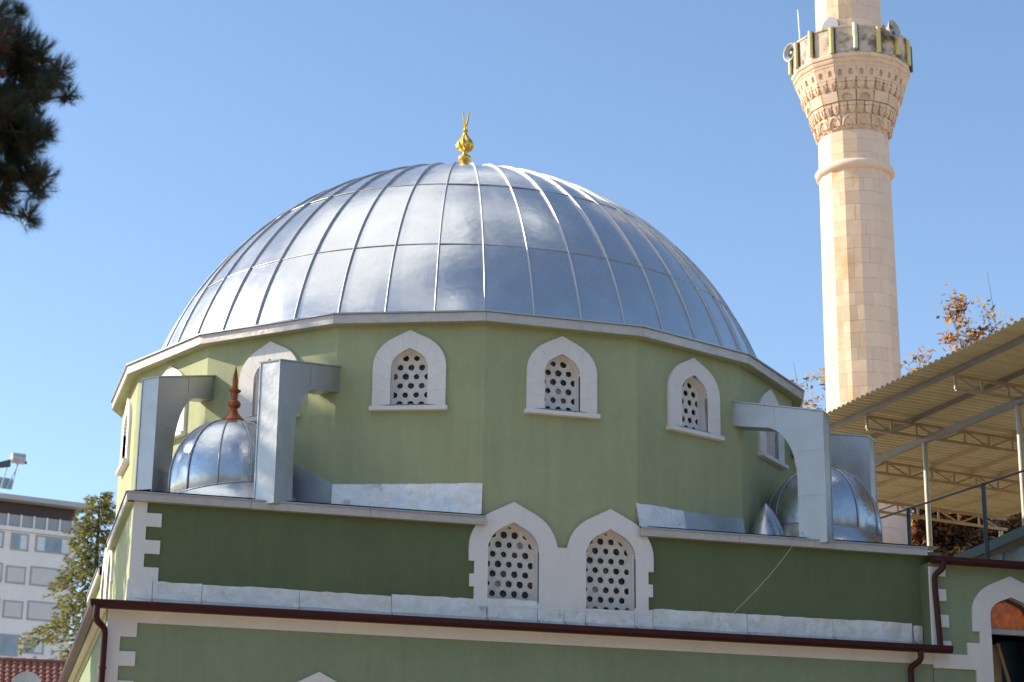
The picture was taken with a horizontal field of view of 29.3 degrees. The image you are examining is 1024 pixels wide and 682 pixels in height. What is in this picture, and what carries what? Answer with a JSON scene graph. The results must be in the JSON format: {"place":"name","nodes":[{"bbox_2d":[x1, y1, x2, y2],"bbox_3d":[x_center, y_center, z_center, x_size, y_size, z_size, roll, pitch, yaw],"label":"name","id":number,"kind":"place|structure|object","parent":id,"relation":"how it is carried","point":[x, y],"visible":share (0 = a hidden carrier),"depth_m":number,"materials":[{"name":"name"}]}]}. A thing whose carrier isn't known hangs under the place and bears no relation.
{"place":"outdoors","nodes":[
{"label":"outdoors","id":0,"kind":"place"},
{"bbox_2d":[0,493,87,659],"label":"apartment building","id":1,"kind":"structure","parent":0,"point":[34,549],"depth_m":146.54,"materials":[{"name":"white paint"}]},
{"bbox_2d":[0,563,2,581],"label":"window","id":2,"kind":"structure","parent":1,"relation":"in","point":[1,564],"depth_m":145.29,"materials":[{"name":"grey glass"}]},
{"bbox_2d":[0,531,4,547],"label":"window","id":3,"kind":"structure","parent":1,"relation":"in","point":[2,533],"depth_m":145.89,"materials":[{"name":"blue glass"}]},
{"bbox_2d":[0,633,18,656],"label":"window","id":4,"kind":"structure","parent":1,"relation":"in","point":[8,647],"depth_m":144.30,"materials":[{"name":"blue glass"}]},
{"bbox_2d":[2,600,23,618],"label":"window","id":5,"kind":"structure","parent":1,"relation":"in","point":[12,609],"depth_m":145.04,"materials":[{"name":"grey glass"}]},
{"bbox_2d":[0,452,26,489],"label":"solar water heater","id":6,"kind":"object","parent":1,"relation":"on","point":[17,459],"visible":1,"depth_m":148.56,"materials":[{"name":"metal"}]},
{"bbox_2d":[5,565,25,584],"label":"window","id":7,"kind":"structure","parent":1,"relation":"in","point":[14,574],"depth_m":145.79,"materials":[{"name":"grey glass"}]},
{"bbox_2d":[10,532,29,551],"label":"window","id":8,"kind":"structure","parent":1,"relation":"in","point":[19,541],"depth_m":146.55,"materials":[{"name":"blue glass"}]},
{"bbox_2d":[23,638,43,654],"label":"window","id":9,"kind":"structure","parent":1,"relation":"in","point":[40,648],"depth_m":145.25,"materials":[{"name":"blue glass"}]},
{"bbox_2d":[26,600,67,622],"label":"window","id":10,"kind":"structure","parent":1,"relation":"in","point":[36,610],"depth_m":146.18,"materials":[{"name":"grey glass"}]},
{"bbox_2d":[29,566,69,588],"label":"window","id":11,"kind":"structure","parent":1,"relation":"in","point":[39,576],"depth_m":146.86,"materials":[{"name":"grey glass"}]},
{"bbox_2d":[34,535,71,554],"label":"window","id":12,"kind":"structure","parent":1,"relation":"in","point":[45,544],"depth_m":147.83,"materials":[{"name":"blue glass"}]},
{"bbox_2d":[58,111,953,681],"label":"mosque","id":13,"kind":"structure","parent":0,"point":[466,421],"depth_m":33.41,"materials":[{"name":"paint"}]},
{"bbox_2d":[115,398,131,475],"bbox_3d":[-7.365,1.791,37.941,0.370,1.420,1.330,6,-17,-16],"label":"window","id":14,"kind":"structure","parent":13,"relation":"in","point":[127,421],"depth_m":37.68,"materials":[{"name":"white paint"}]},
{"bbox_2d":[162,366,186,438],"bbox_3d":[-6.263,1.134,35.686,0.140,1.420,1.330,14,-21,-37],"label":"window","id":15,"kind":"structure","parent":13,"relation":"in","point":[181,431],"depth_m":35.18,"materials":[{"name":"white glass"}]},
{"bbox_2d":[238,341,300,422],"bbox_3d":[-4.177,0.716,34.200,1.330,1.420,0.370,-8,-19,27],"label":"window","id":16,"kind":"structure","parent":13,"relation":"in","point":[249,375],"depth_m":34.26,"materials":[{"name":"white paint"}]},
{"bbox_2d":[298,672,335,681],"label":"lower window","id":17,"kind":"structure","parent":13,"relation":"in","point":[318,677],"depth_m":30.62,"materials":[{"name":"white paint"}]},
{"bbox_2d":[369,330,447,411],"bbox_3d":[-1.735,0.524,33.458,1.330,1.420,0.370,-1,-17,6],"label":"window","id":18,"kind":"structure","parent":13,"relation":"in","point":[413,377],"depth_m":33.43,"materials":[{"name":"white stone"}]},
{"bbox_2d":[524,336,599,419],"bbox_3d":[0.830,0.627,33.708,1.330,1.420,0.370,6,-17,-16],"label":"window","id":19,"kind":"structure","parent":13,"relation":"in","point":[559,376],"depth_m":33.69,"materials":[{"name":"white stone"}]},
{"bbox_2d":[666,358,724,440],"bbox_3d":[3.168,1.005,34.891,1.330,1.420,0.370,14,-21,-37],"label":"window","id":20,"kind":"structure","parent":13,"relation":"in","point":[701,414],"depth_m":34.95,"materials":[{"name":"white stone"}]},
{"bbox_2d":[691,531,801,651],"bbox_3d":[4.294,4.061,33.389,2.765,2.626,0.601,11,-20,-32],"label":"wire","id":21,"kind":"object","parent":13,"relation":"attached to","point":[753,592],"visible":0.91,"depth_m":32.87,"materials":[{"name":"grey metal"}]},
{"bbox_2d":[757,389,788,469],"bbox_3d":[4.774,1.604,36.845,0.370,1.420,1.330,-8,-19,27],"label":"window","id":22,"kind":"structure","parent":13,"relation":"in","point":[771,449],"depth_m":36.94,"materials":[{"name":"white glass"}]},
{"bbox_2d":[0,0,1023,649],"label":"sky","id":23,"kind":"structure","parent":0,"point":[198,124],"materials":[{"name":"blue"}]},
{"label":"ground","id":24,"kind":"structure","parent":0,"visible":0},
{"bbox_2d":[0,657,65,681],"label":"tiled house","id":25,"kind":"structure","parent":24,"relation":"on","point":[43,670],"depth_m":59.54,"materials":[{"name":"red tile"}]},
{"bbox_2d":[11,671,39,681],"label":"satellite dish","id":26,"kind":"object","parent":25,"relation":"on","point":[27,676],"visible":1,"depth_m":58.14,"materials":[{"name":"metal"}]},
{"bbox_2d":[0,0,85,239],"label":"pine tree","id":27,"kind":"object","parent":24,"relation":"on","point":[24,133],"visible":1,"depth_m":16.55,"materials":[{"name":"green plant"}]},
{"bbox_2d":[16,490,115,659],"bbox_3d":[-14.028,12.439,63.837,8.330,15.417,8.501,-12,-21,37],"label":"deciduous tree","id":28,"kind":"object","parent":24,"relation":"on","point":[90,530],"visible":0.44,"depth_m":64.69,"materials":[{"name":"green plant"}]},
{"bbox_2d":[790,362,825,410],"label":"autumn tree","id":29,"kind":"object","parent":24,"relation":"on","point":[806,378],"visible":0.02,"depth_m":65.79,"materials":[{"name":"orange plant"}]},
{"bbox_2d":[791,0,910,543],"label":"minaret","id":30,"kind":"object","parent":24,"relation":"on","point":[850,97],"visible":0.67,"depth_m":59.46,"materials":[{"name":"stone"}]},
{"bbox_2d":[783,43,793,60],"bbox_3d":[9.061,-8.964,61.563,0.924,0.691,0.576,6,-17,-16],"label":"loudspeaker","id":31,"kind":"object","parent":30,"relation":"attached to","point":[788,54],"visible":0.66,"depth_m":61.62,"materials":[{"name":"grey metal"}]},
{"bbox_2d":[788,58,793,75],"bbox_3d":[8.774,-8.768,61.746,0.142,0.860,0.185,6,-17,-16],"label":"tube light","id":32,"kind":"object","parent":30,"relation":"attached to","point":[790,68],"visible":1,"depth_m":61.66,"materials":[{"name":"metal"}]},
{"bbox_2d":[794,42,799,68],"bbox_3d":[8.858,-8.874,61.035,0.152,0.860,0.169,6,-17,-16],"label":"tube light","id":33,"kind":"object","parent":30,"relation":"on","point":[796,55],"visible":1,"depth_m":60.98,"materials":[{"name":"metal"}]},
{"bbox_2d":[797,10,799,39],"bbox_3d":[9.037,-9.641,61.640,0.096,1.701,0.037,-1,-17,7],"label":"antenna","id":34,"kind":"object","parent":30,"relation":"attached to","point":[798,25],"visible":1,"depth_m":61.72,"materials":[{"name":"white metal"}]},
{"bbox_2d":[808,31,814,57],"bbox_3d":[9.220,-9.142,60.470,0.176,0.860,0.142,6,-17,-16],"label":"tube light","id":35,"kind":"object","parent":30,"relation":"attached to","point":[811,45],"visible":1,"depth_m":60.41,"materials":[{"name":"metal"}]},
{"bbox_2d":[822,16,838,28],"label":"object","id":36,"kind":"structure","parent":30,"relation":"in","point":[830,21],"depth_m":61.13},
{"bbox_2d":[829,27,835,53],"bbox_3d":[9.793,-9.168,60.009,0.187,0.860,0.142,6,-17,-16],"label":"tube light","id":37,"kind":"object","parent":30,"relation":"on","point":[832,46],"visible":1,"depth_m":59.95,"materials":[{"name":"plastic"}]},
{"bbox_2d":[852,22,858,49],"bbox_3d":[10.490,-9.313,59.844,0.185,0.860,0.142,6,-17,-16],"label":"tube light","id":38,"kind":"object","parent":30,"relation":"attached to","point":[855,36],"visible":1,"depth_m":59.79,"materials":[{"name":"metal"}]},
{"bbox_2d":[876,26,881,53],"bbox_3d":[11.201,-9.185,59.895,0.169,0.860,0.152,6,-17,-16],"label":"tube light","id":39,"kind":"object","parent":30,"relation":"on","point":[878,39],"visible":1,"depth_m":59.84,"materials":[{"name":"plastic"}]},
{"bbox_2d":[883,20,900,37],"bbox_3d":[11.484,-9.350,60.287,0.974,0.812,0.600,-25,-30,55],"label":"loudspeaker","id":40,"kind":"object","parent":30,"relation":"attached to","point":[892,29],"visible":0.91,"depth_m":60.11,"materials":[{"name":"metal"}]},
{"bbox_2d":[894,37,899,56],"bbox_3d":[11.820,-9.172,60.267,0.142,0.860,0.176,6,-17,-16],"label":"tube light","id":41,"kind":"object","parent":30,"relation":"attached to","point":[897,49],"visible":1,"depth_m":60.15,"materials":[{"name":"metal"}]},
{"bbox_2d":[905,40,910,65],"bbox_3d":[12.269,-8.908,60.787,0.142,0.860,0.187,6,-17,-16],"label":"tube light","id":42,"kind":"object","parent":30,"relation":"on","point":[908,55],"visible":1,"depth_m":60.71,"materials":[{"name":"metal"}]},
{"bbox_2d":[909,46,912,72],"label":"tube light","id":43,"kind":"object","parent":30,"relation":"attached to","point":[911,68],"visible":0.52,"depth_m":61.37,"materials":[{"name":"metal"}]},
{"bbox_2d":[795,317,1023,551],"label":"canopy","id":44,"kind":"object","parent":24,"relation":"on","point":[953,422],"visible":0.66,"depth_m":45.17,"materials":[{"name":"metal"}]},
{"bbox_2d":[901,313,975,542],"bbox_3d":[13.825,9.382,61.639,4.899,20.643,5.272,-4,-17,14],"label":"autumn tree","id":45,"kind":"object","parent":24,"relation":"on","point":[952,338],"visible":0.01,"depth_m":63.40,"materials":[{"name":"orange plant"}]},
{"bbox_2d":[881,470,1023,558],"bbox_3d":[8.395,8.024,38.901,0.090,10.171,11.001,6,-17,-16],"label":"railing","id":46,"kind":"object","parent":24,"relation":"on","point":[985,520],"visible":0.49,"depth_m":37.97,"materials":[{"name":"metal"}]},
{"bbox_2d":[911,508,1022,555],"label":"autumn tree","id":47,"kind":"object","parent":24,"relation":"on","point":[949,539],"visible":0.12,"depth_m":57.77,"materials":[{"name":"orange plant"}]},
{"bbox_2d":[919,555,1023,681],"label":"annex building","id":48,"kind":"structure","parent":24,"relation":"on","point":[972,610],"depth_m":34.29,"materials":[{"name":"paint"}]},
{"bbox_2d":[992,644,1001,681],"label":"board","id":49,"kind":"object","parent":48,"relation":"in","point":[997,669],"visible":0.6,"depth_m":34.64,"materials":[{"name":"wood"}]},
{"bbox_2d":[995,643,1010,681],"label":"batten","id":50,"kind":"object","parent":48,"relation":"in","point":[1007,677],"visible":1,"depth_m":34.57,"materials":[{"name":"brown wood"}]},
{"bbox_2d":[998,640,1023,681],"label":"door leaf","id":51,"kind":"structure","parent":48,"relation":"in","point":[1011,650],"depth_m":34.95,"materials":[{"name":"teal glass"}]},
{"bbox_2d":[936,273,1013,522],"bbox_3d":[16.590,8.458,61.667,7.587,22.491,6.762,15,-22,-40],"label":"autumn tree","id":52,"kind":"object","parent":24,"relation":"on","point":[951,314],"visible":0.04,"depth_m":63.70,"materials":[{"name":"orange plant"}]},
{"bbox_2d":[953,525,1023,560],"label":"shed","id":53,"kind":"structure","parent":24,"relation":"on","point":[1011,539],"depth_m":39.27,"materials":[{"name":"metal"}]}
]}

